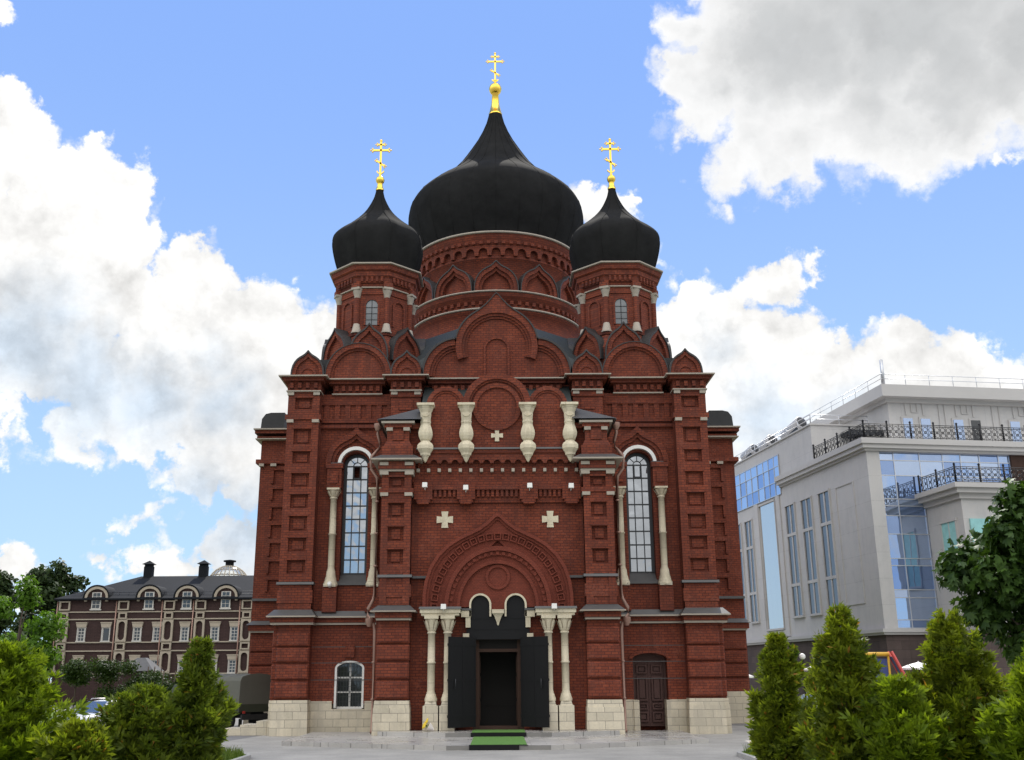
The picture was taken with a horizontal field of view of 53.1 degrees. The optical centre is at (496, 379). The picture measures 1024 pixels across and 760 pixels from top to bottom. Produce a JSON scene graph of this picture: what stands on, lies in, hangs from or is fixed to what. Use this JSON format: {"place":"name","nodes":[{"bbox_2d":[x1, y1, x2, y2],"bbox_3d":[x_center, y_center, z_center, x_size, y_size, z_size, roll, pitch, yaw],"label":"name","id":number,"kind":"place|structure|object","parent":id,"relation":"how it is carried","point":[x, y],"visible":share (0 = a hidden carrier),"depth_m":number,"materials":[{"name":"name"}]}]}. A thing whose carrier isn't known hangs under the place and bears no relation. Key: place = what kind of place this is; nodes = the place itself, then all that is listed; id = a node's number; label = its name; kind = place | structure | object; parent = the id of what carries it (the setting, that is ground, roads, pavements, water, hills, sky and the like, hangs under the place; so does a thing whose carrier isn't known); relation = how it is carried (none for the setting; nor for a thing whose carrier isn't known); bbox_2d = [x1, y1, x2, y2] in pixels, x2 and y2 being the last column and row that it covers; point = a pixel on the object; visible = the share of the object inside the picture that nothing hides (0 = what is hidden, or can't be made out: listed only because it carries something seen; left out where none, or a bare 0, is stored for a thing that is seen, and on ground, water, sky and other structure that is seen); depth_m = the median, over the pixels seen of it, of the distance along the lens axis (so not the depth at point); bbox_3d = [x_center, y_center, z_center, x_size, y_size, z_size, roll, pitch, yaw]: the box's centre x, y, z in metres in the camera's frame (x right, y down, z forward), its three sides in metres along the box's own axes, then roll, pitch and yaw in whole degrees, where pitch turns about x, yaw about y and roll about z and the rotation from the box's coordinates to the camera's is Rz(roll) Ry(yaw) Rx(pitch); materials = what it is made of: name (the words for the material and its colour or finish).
{"place":"outdoors","nodes":[
{"label":"outdoors","id":0,"kind":"place"},
{"bbox_2d":[49,560,253,704],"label":"brown building","id":1,"kind":"structure","parent":0,"point":[160,621],"depth_m":106.81,"materials":[{"name":"brick"}]},
{"bbox_2d":[72,655,84,661],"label":"window","id":2,"kind":"structure","parent":1,"relation":"in","point":[74,656],"depth_m":105.96,"materials":[{"name":"paint"}]},
{"bbox_2d":[75,622,87,641],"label":"window","id":3,"kind":"structure","parent":1,"relation":"in","point":[81,626],"depth_m":106.82,"materials":[{"name":"paint"}]},
{"bbox_2d":[90,592,101,609],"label":"dormer window","id":4,"kind":"structure","parent":1,"relation":"in","point":[96,604],"depth_m":107.47,"materials":[{"name":"paint"}]},
{"bbox_2d":[97,655,109,664],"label":"window","id":5,"kind":"structure","parent":1,"relation":"in","point":[100,656],"depth_m":105.88,"materials":[{"name":"paint"}]},
{"bbox_2d":[100,622,112,641],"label":"window","id":6,"kind":"structure","parent":1,"relation":"in","point":[106,626],"depth_m":106.74,"materials":[{"name":"paint"}]},
{"bbox_2d":[129,655,140,660],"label":"window","id":7,"kind":"structure","parent":1,"relation":"in","point":[132,657],"depth_m":105.75,"materials":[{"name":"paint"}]},
{"bbox_2d":[131,622,143,641],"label":"window","id":8,"kind":"structure","parent":1,"relation":"in","point":[137,626],"depth_m":106.61,"materials":[{"name":"paint"}]},
{"bbox_2d":[142,592,154,609],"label":"dormer window","id":9,"kind":"structure","parent":1,"relation":"in","point":[148,604],"depth_m":107.29,"materials":[{"name":"paint"}]},
{"bbox_2d":[149,655,159,665],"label":"window","id":10,"kind":"structure","parent":1,"relation":"in","point":[153,658],"depth_m":105.67,"materials":[{"name":"paint"}]},
{"bbox_2d":[151,622,162,641],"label":"window","id":11,"kind":"structure","parent":1,"relation":"in","point":[156,625],"depth_m":106.53,"materials":[{"name":"paint"}]},
{"bbox_2d":[176,655,183,673],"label":"window","id":12,"kind":"structure","parent":1,"relation":"in","point":[179,658],"depth_m":105.55,"materials":[{"name":"paint"}]},
{"bbox_2d":[179,621,190,641],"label":"window","id":13,"kind":"structure","parent":1,"relation":"in","point":[185,626],"depth_m":106.42,"materials":[{"name":"paint"}]},
{"bbox_2d":[180,592,191,609],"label":"dormer window","id":14,"kind":"structure","parent":1,"relation":"in","point":[186,603],"depth_m":107.15,"materials":[{"name":"paint"}]},
{"bbox_2d":[209,621,220,640],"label":"window","id":15,"kind":"structure","parent":1,"relation":"in","point":[214,625],"depth_m":106.35,"materials":[{"name":"paint"}]},
{"bbox_2d":[213,654,218,670],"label":"window","id":16,"kind":"structure","parent":1,"relation":"in","point":[216,655],"depth_m":105.44,"materials":[{"name":"paint"}]},
{"bbox_2d":[219,591,230,608],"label":"dormer window","id":17,"kind":"structure","parent":1,"relation":"in","point":[225,603],"depth_m":107.02,"materials":[{"name":"paint"}]},
{"bbox_2d":[210,560,246,575],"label":"glazed dome","id":18,"kind":"structure","parent":1,"relation":"on","point":[229,568],"depth_m":123.19,"materials":[{"name":"clear glass"}]},
{"bbox_2d":[227,654,238,673],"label":"window","id":19,"kind":"structure","parent":1,"relation":"in","point":[231,658],"depth_m":105.34,"materials":[{"name":"paint"}]},
{"bbox_2d":[229,621,240,640],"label":"window","id":20,"kind":"structure","parent":1,"relation":"in","point":[233,624],"depth_m":106.27,"materials":[{"name":"paint"}]},
{"bbox_2d":[225,720,267,735],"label":"flank steps","id":21,"kind":"structure","parent":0,"point":[258,728],"depth_m":47.94,"materials":[{"name":"stone"}]},
{"bbox_2d":[50,681,748,741],"bbox_3d":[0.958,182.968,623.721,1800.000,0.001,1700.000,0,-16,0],"label":"ground","id":22,"kind":"structure","parent":0,"point":[229,738],"depth_m":55.06,"materials":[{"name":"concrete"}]},
{"bbox_2d":[0,569,21,631],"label":"tree","id":23,"kind":"object","parent":22,"relation":"on","point":[6,586],"visible":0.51,"depth_m":109.89,"materials":[{"name":"green plant"}]},
{"bbox_2d":[0,606,36,638],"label":"tree","id":24,"kind":"object","parent":22,"relation":"on","point":[9,621],"visible":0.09,"depth_m":104.99,"materials":[{"name":"green plant"}]},
{"bbox_2d":[0,574,69,680],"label":"young tree","id":25,"kind":"object","parent":22,"relation":"on","point":[45,627],"visible":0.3,"depth_m":46.92,"materials":[{"name":"green plant"}]},
{"bbox_2d":[7,557,90,681],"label":"tree","id":26,"kind":"object","parent":22,"relation":"on","point":[58,581],"visible":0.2,"depth_m":118.10,"materials":[{"name":"green plant"}]},
{"bbox_2d":[52,698,112,724],"bbox_3d":[-18.831,15.932,48.484,2.200,1.702,4.500,-9,-18,27],"label":"parked car","id":27,"kind":"object","parent":22,"relation":"on","point":[92,711],"visible":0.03,"depth_m":48.05,"materials":[{"name":"silver metal"}]},
{"bbox_2d":[124,658,163,686],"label":"garden kiosk","id":28,"kind":"object","parent":22,"relation":"on","point":[145,663],"visible":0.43,"depth_m":87.79,"materials":[{"name":"grey"}]},
{"bbox_2d":[139,671,178,692],"bbox_3d":[-19.080,18.344,59.254,3.875,3.058,2.583,0,-16,0],"label":"bush","id":29,"kind":"object","parent":22,"relation":"on","point":[169,685],"visible":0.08,"depth_m":59.29,"materials":[{"name":"green plant"}]},
{"bbox_2d":[172,673,270,727],"bbox_3d":[-14.810,17.074,54.521,6.560,2.820,2.420,-12,-20,35],"label":"canvas truck","id":30,"kind":"object","parent":22,"relation":"on","point":[250,693],"visible":0.25,"depth_m":52.58,"materials":[{"name":"grey fabric"}]},
{"bbox_2d":[231,752,250,759],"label":"kerb","id":31,"kind":"structure","parent":22,"relation":"on","point":[247,756],"depth_m":33.34,"materials":[{"name":"concrete"}]},
{"bbox_2d":[243,52,752,735],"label":"cathedral","id":32,"kind":"structure","parent":22,"relation":"on","point":[495,464],"depth_m":50.03,"materials":[{"name":"red brick"}]},
{"bbox_2d":[333,661,363,708],"bbox_3d":[-7.004,14.513,48.862,1.400,2.200,0.480,0,-16,0],"label":"low window","id":33,"kind":"structure","parent":32,"relation":"in","point":[349,675],"depth_m":48.84,"materials":[{"name":"glass"}]},
{"bbox_2d":[337,446,370,584],"bbox_3d":[-7.055,6.746,51.055,1.800,6.860,0.780,0,-16,0],"label":"tall window","id":34,"kind":"structure","parent":32,"relation":"in","point":[355,491],"depth_m":51.28,"materials":[{"name":"clear glass"}]},
{"bbox_2d":[447,637,475,727],"bbox_3d":[-1.498,13.228,44.967,1.540,3.810,0.192,13,-21,-38],"label":"steel door leaf","id":35,"kind":"structure","parent":32,"relation":"in","point":[461,679],"depth_m":44.93,"materials":[{"name":"black metal"}]},
{"bbox_2d":[479,652,480,725],"bbox_3d":[-0.782,13.998,46.545,0.090,3.160,0.900,0,-16,0],"label":"inner door leaf","id":36,"kind":"structure","parent":32,"relation":"in","point":[479,652],"depth_m":46.26,"materials":[{"name":"brown wood"}]},
{"bbox_2d":[480,652,516,725],"bbox_3d":[0.074,14.083,47.612,2.300,3.980,0.100,0,-16,0],"label":"vestibule door","id":37,"kind":"structure","parent":32,"relation":"in","point":[498,674],"depth_m":47.53,"materials":[{"name":"brown wood"}]},
{"bbox_2d":[516,652,517,724],"bbox_3d":[0.928,13.989,46.545,0.090,3.160,0.900,0,-16,0],"label":"inner door leaf","id":38,"kind":"structure","parent":32,"relation":"in","point":[516,652],"depth_m":46.15,"materials":[{"name":"brown wood"}]},
{"bbox_2d":[520,636,549,727],"bbox_3d":[1.637,13.212,44.967,1.540,3.810,0.192,-13,-21,38],"label":"steel door leaf","id":39,"kind":"structure","parent":32,"relation":"in","point":[534,679],"depth_m":44.93,"materials":[{"name":"black metal"}]},
{"bbox_2d":[623,445,658,583],"bbox_3d":[7.125,6.672,51.055,1.800,6.860,0.780,0,-16,0],"label":"tall window","id":40,"kind":"structure","parent":32,"relation":"in","point":[638,476],"depth_m":51.29,"materials":[{"name":"clear glass"}]},
{"bbox_2d":[632,654,666,725],"bbox_3d":[7.297,14.761,49.044,1.640,3.400,0.190,0,-16,0],"label":"side door","id":41,"kind":"structure","parent":32,"relation":"in","point":[651,694],"depth_m":49.01,"materials":[{"name":"brown paint"}]},
{"bbox_2d":[737,750,756,759],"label":"kerb","id":42,"kind":"structure","parent":22,"relation":"on","point":[740,754],"depth_m":33.07,"materials":[{"name":"concrete"}]},
{"bbox_2d":[744,630,816,759],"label":"thuja","id":43,"kind":"object","parent":22,"relation":"on","point":[773,709],"visible":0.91,"depth_m":25.91,"materials":[{"name":"green plant"}]},
{"bbox_2d":[799,653,806,698],"bbox_3d":[16.688,16.723,55.516,0.330,3.730,0.339,0,-16,0],"label":"globe lamp","id":44,"kind":"object","parent":22,"relation":"on","point":[801,656],"visible":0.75,"depth_m":55.85,"materials":[{"name":"white glass"}]},
{"bbox_2d":[734,359,1023,694],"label":"white building","id":45,"kind":"structure","parent":22,"relation":"on","point":[867,504],"depth_m":77.24,"materials":[{"name":"paint"}]},
{"bbox_2d":[738,523,747,619],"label":"tall window","id":46,"kind":"structure","parent":45,"relation":"in","point":[739,524],"depth_m":95.26,"materials":[{"name":"glass"}]},
{"bbox_2d":[740,444,758,459],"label":"ventilation unit","id":47,"kind":"object","parent":45,"relation":"on","point":[749,450],"visible":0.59,"depth_m":97.80,"materials":[{"name":"silver metal"}]},
{"bbox_2d":[743,518,759,623],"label":"tall window","id":48,"kind":"structure","parent":45,"relation":"in","point":[748,524],"depth_m":93.26,"materials":[{"name":"glass"}]},
{"bbox_2d":[758,434,777,449],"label":"ventilation unit","id":49,"kind":"object","parent":45,"relation":"on","point":[766,441],"visible":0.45,"depth_m":94.29,"materials":[{"name":"silver metal"}]},
{"bbox_2d":[758,499,785,630],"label":"tall window","id":50,"kind":"structure","parent":45,"relation":"in","point":[767,510],"depth_m":89.03,"materials":[{"name":"glass"}]},
{"bbox_2d":[780,417,806,437],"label":"ventilation unit","id":51,"kind":"object","parent":45,"relation":"on","point":[796,419],"visible":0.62,"depth_m":89.15,"materials":[{"name":"silver metal"}]},
{"bbox_2d":[784,502,804,618],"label":"tall window","id":52,"kind":"structure","parent":45,"relation":"in","point":[789,509],"depth_m":84.44,"materials":[{"name":"glass"}]},
{"bbox_2d":[799,495,822,615],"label":"tall window","id":53,"kind":"structure","parent":45,"relation":"in","point":[806,506],"depth_m":81.46,"materials":[{"name":"glass"}]},
{"bbox_2d":[816,488,840,613],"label":"tall window","id":54,"kind":"structure","parent":45,"relation":"in","point":[823,497],"depth_m":78.49,"materials":[{"name":"glass"}]},
{"bbox_2d":[901,416,915,438],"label":"pavilion window","id":55,"kind":"structure","parent":45,"relation":"in","point":[904,419],"depth_m":80.96,"materials":[{"name":"glass"}]},
{"bbox_2d":[918,417,933,438],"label":"pavilion window","id":56,"kind":"structure","parent":45,"relation":"in","point":[922,420],"depth_m":81.16,"materials":[{"name":"blue glass"}]},
{"bbox_2d":[939,517,959,552],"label":"window frame","id":57,"kind":"structure","parent":45,"relation":"in","point":[948,528],"depth_m":70.25,"materials":[{"name":"teal glass"}]},
{"bbox_2d":[951,418,965,439],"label":"pavilion window","id":58,"kind":"structure","parent":45,"relation":"in","point":[960,421],"depth_m":81.57,"materials":[{"name":"glass"}]},
{"bbox_2d":[968,418,983,440],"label":"pavilion window","id":59,"kind":"structure","parent":45,"relation":"in","point":[972,422],"depth_m":81.76,"materials":[{"name":"grey glass"}]},
{"bbox_2d":[969,518,989,541],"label":"front window","id":60,"kind":"structure","parent":45,"relation":"in","point":[977,524],"depth_m":68.61,"materials":[{"name":"teal glass"}]},
{"bbox_2d":[1008,420,1022,441],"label":"pavilion window","id":61,"kind":"structure","parent":45,"relation":"in","point":[1016,424],"depth_m":82.22,"materials":[{"name":"blue glass"}]},
{"bbox_2d":[932,477,1023,664],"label":"chestnut tree","id":62,"kind":"object","parent":22,"relation":"on","point":[987,564],"visible":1,"depth_m":40.92,"materials":[{"name":"green plant"}]},
{"bbox_2d":[222,725,752,759],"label":"plaza","id":63,"kind":"structure","parent":0,"point":[728,746],"depth_m":36.38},
{"bbox_2d":[281,729,708,749],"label":"entrance platform","id":64,"kind":"structure","parent":63,"relation":"on","point":[463,739],"depth_m":40.99,"materials":[{"name":"stone"}]},
{"bbox_2d":[422,718,433,730],"bbox_3d":[-2.887,14.829,43.931,0.490,0.495,0.503,34,-14,-3],"label":"flower bouquet","id":65,"kind":"object","parent":64,"relation":"on","point":[429,726],"visible":1,"depth_m":43.84,"materials":[{"name":"plant"}]},
{"bbox_2d":[469,729,526,749],"bbox_3d":[0.075,14.420,41.185,2.320,0.363,7.660,0,-16,0],"label":"green mat","id":66,"kind":"object","parent":64,"relation":"on","point":[511,739],"visible":1,"depth_m":40.66,"materials":[{"name":"carpet"}]},
{"bbox_2d":[0,0,1023,680],"label":"sky","id":67,"kind":"structure","parent":0,"point":[830,190],"materials":[{"name":"blue"}]},
{"bbox_2d":[902,661,922,671],"bbox_3d":[22.387,16.497,54.011,1.755,3.270,1.755,0,-16,0],"label":"parasol","id":68,"kind":"object","parent":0,"point":[918,664],"visible":0.33,"depth_m":53.98,"materials":[{"name":"white fabric"}]},
{"label":"left lawn","id":69,"kind":"structure","parent":0,"visible":0},
{"bbox_2d":[0,638,91,759],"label":"thuja","id":70,"kind":"object","parent":69,"relation":"on","point":[29,695],"visible":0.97,"depth_m":23.15,"materials":[{"name":"green plant"}]},
{"bbox_2d":[26,715,116,759],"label":"thuja","id":71,"kind":"object","parent":69,"relation":"on","point":[75,738],"visible":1,"depth_m":21.63,"materials":[{"name":"green plant"}]},
{"bbox_2d":[85,681,189,759],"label":"thuja","id":72,"kind":"object","parent":69,"relation":"on","point":[138,717],"visible":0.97,"depth_m":23.74,"materials":[{"name":"green plant"}]},
{"bbox_2d":[170,635,241,759],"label":"thuja","id":73,"kind":"object","parent":69,"relation":"on","point":[206,706],"visible":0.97,"depth_m":24.81,"materials":[{"name":"green plant"}]},
{"bbox_2d":[220,743,814,759],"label":"grass","id":74,"kind":"structure","parent":69,"relation":"on","point":[229,754],"depth_m":33.59,"materials":[{"name":"green plant"}]},
{"label":"far right lawn","id":75,"kind":"structure","parent":0,"visible":0},
{"bbox_2d":[866,651,904,677],"bbox_3d":[20.406,16.110,53.561,3.612,3.785,0.997,-4,-17,13],"label":"play frame","id":76,"kind":"object","parent":75,"relation":"on","point":[892,657],"visible":0.3,"depth_m":53.92,"materials":[{"name":"red paint"}]},
{"label":"right lawn","id":77,"kind":"structure","parent":0,"visible":0},
{"bbox_2d":[792,601,886,759],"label":"thuja","id":78,"kind":"object","parent":77,"relation":"on","point":[843,672],"visible":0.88,"depth_m":24.10,"materials":[{"name":"green plant"}]},
{"bbox_2d":[837,672,959,759],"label":"thuja","id":79,"kind":"object","parent":77,"relation":"on","point":[904,724],"visible":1,"depth_m":22.81,"materials":[{"name":"green plant"}]},
{"bbox_2d":[905,607,1012,759],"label":"thuja","id":80,"kind":"object","parent":77,"relation":"on","point":[960,681],"visible":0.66,"depth_m":23.54,"materials":[{"name":"green plant"}]},
{"bbox_2d":[973,646,1023,759],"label":"thuja","id":81,"kind":"object","parent":77,"relation":"on","point":[1002,719],"visible":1,"depth_m":21.28,"materials":[{"name":"green plant"}]},
{"label":"far left lawn","id":82,"kind":"structure","parent":0,"visible":0},
{"bbox_2d":[56,655,170,708],"bbox_3d":[-23.573,19.007,63.133,7.104,3.979,2.809,0,-16,0],"label":"hedge","id":83,"kind":"object","parent":82,"relation":"on","point":[77,672],"visible":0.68,"depth_m":63.04,"materials":[{"name":"green plant"}]}
]}

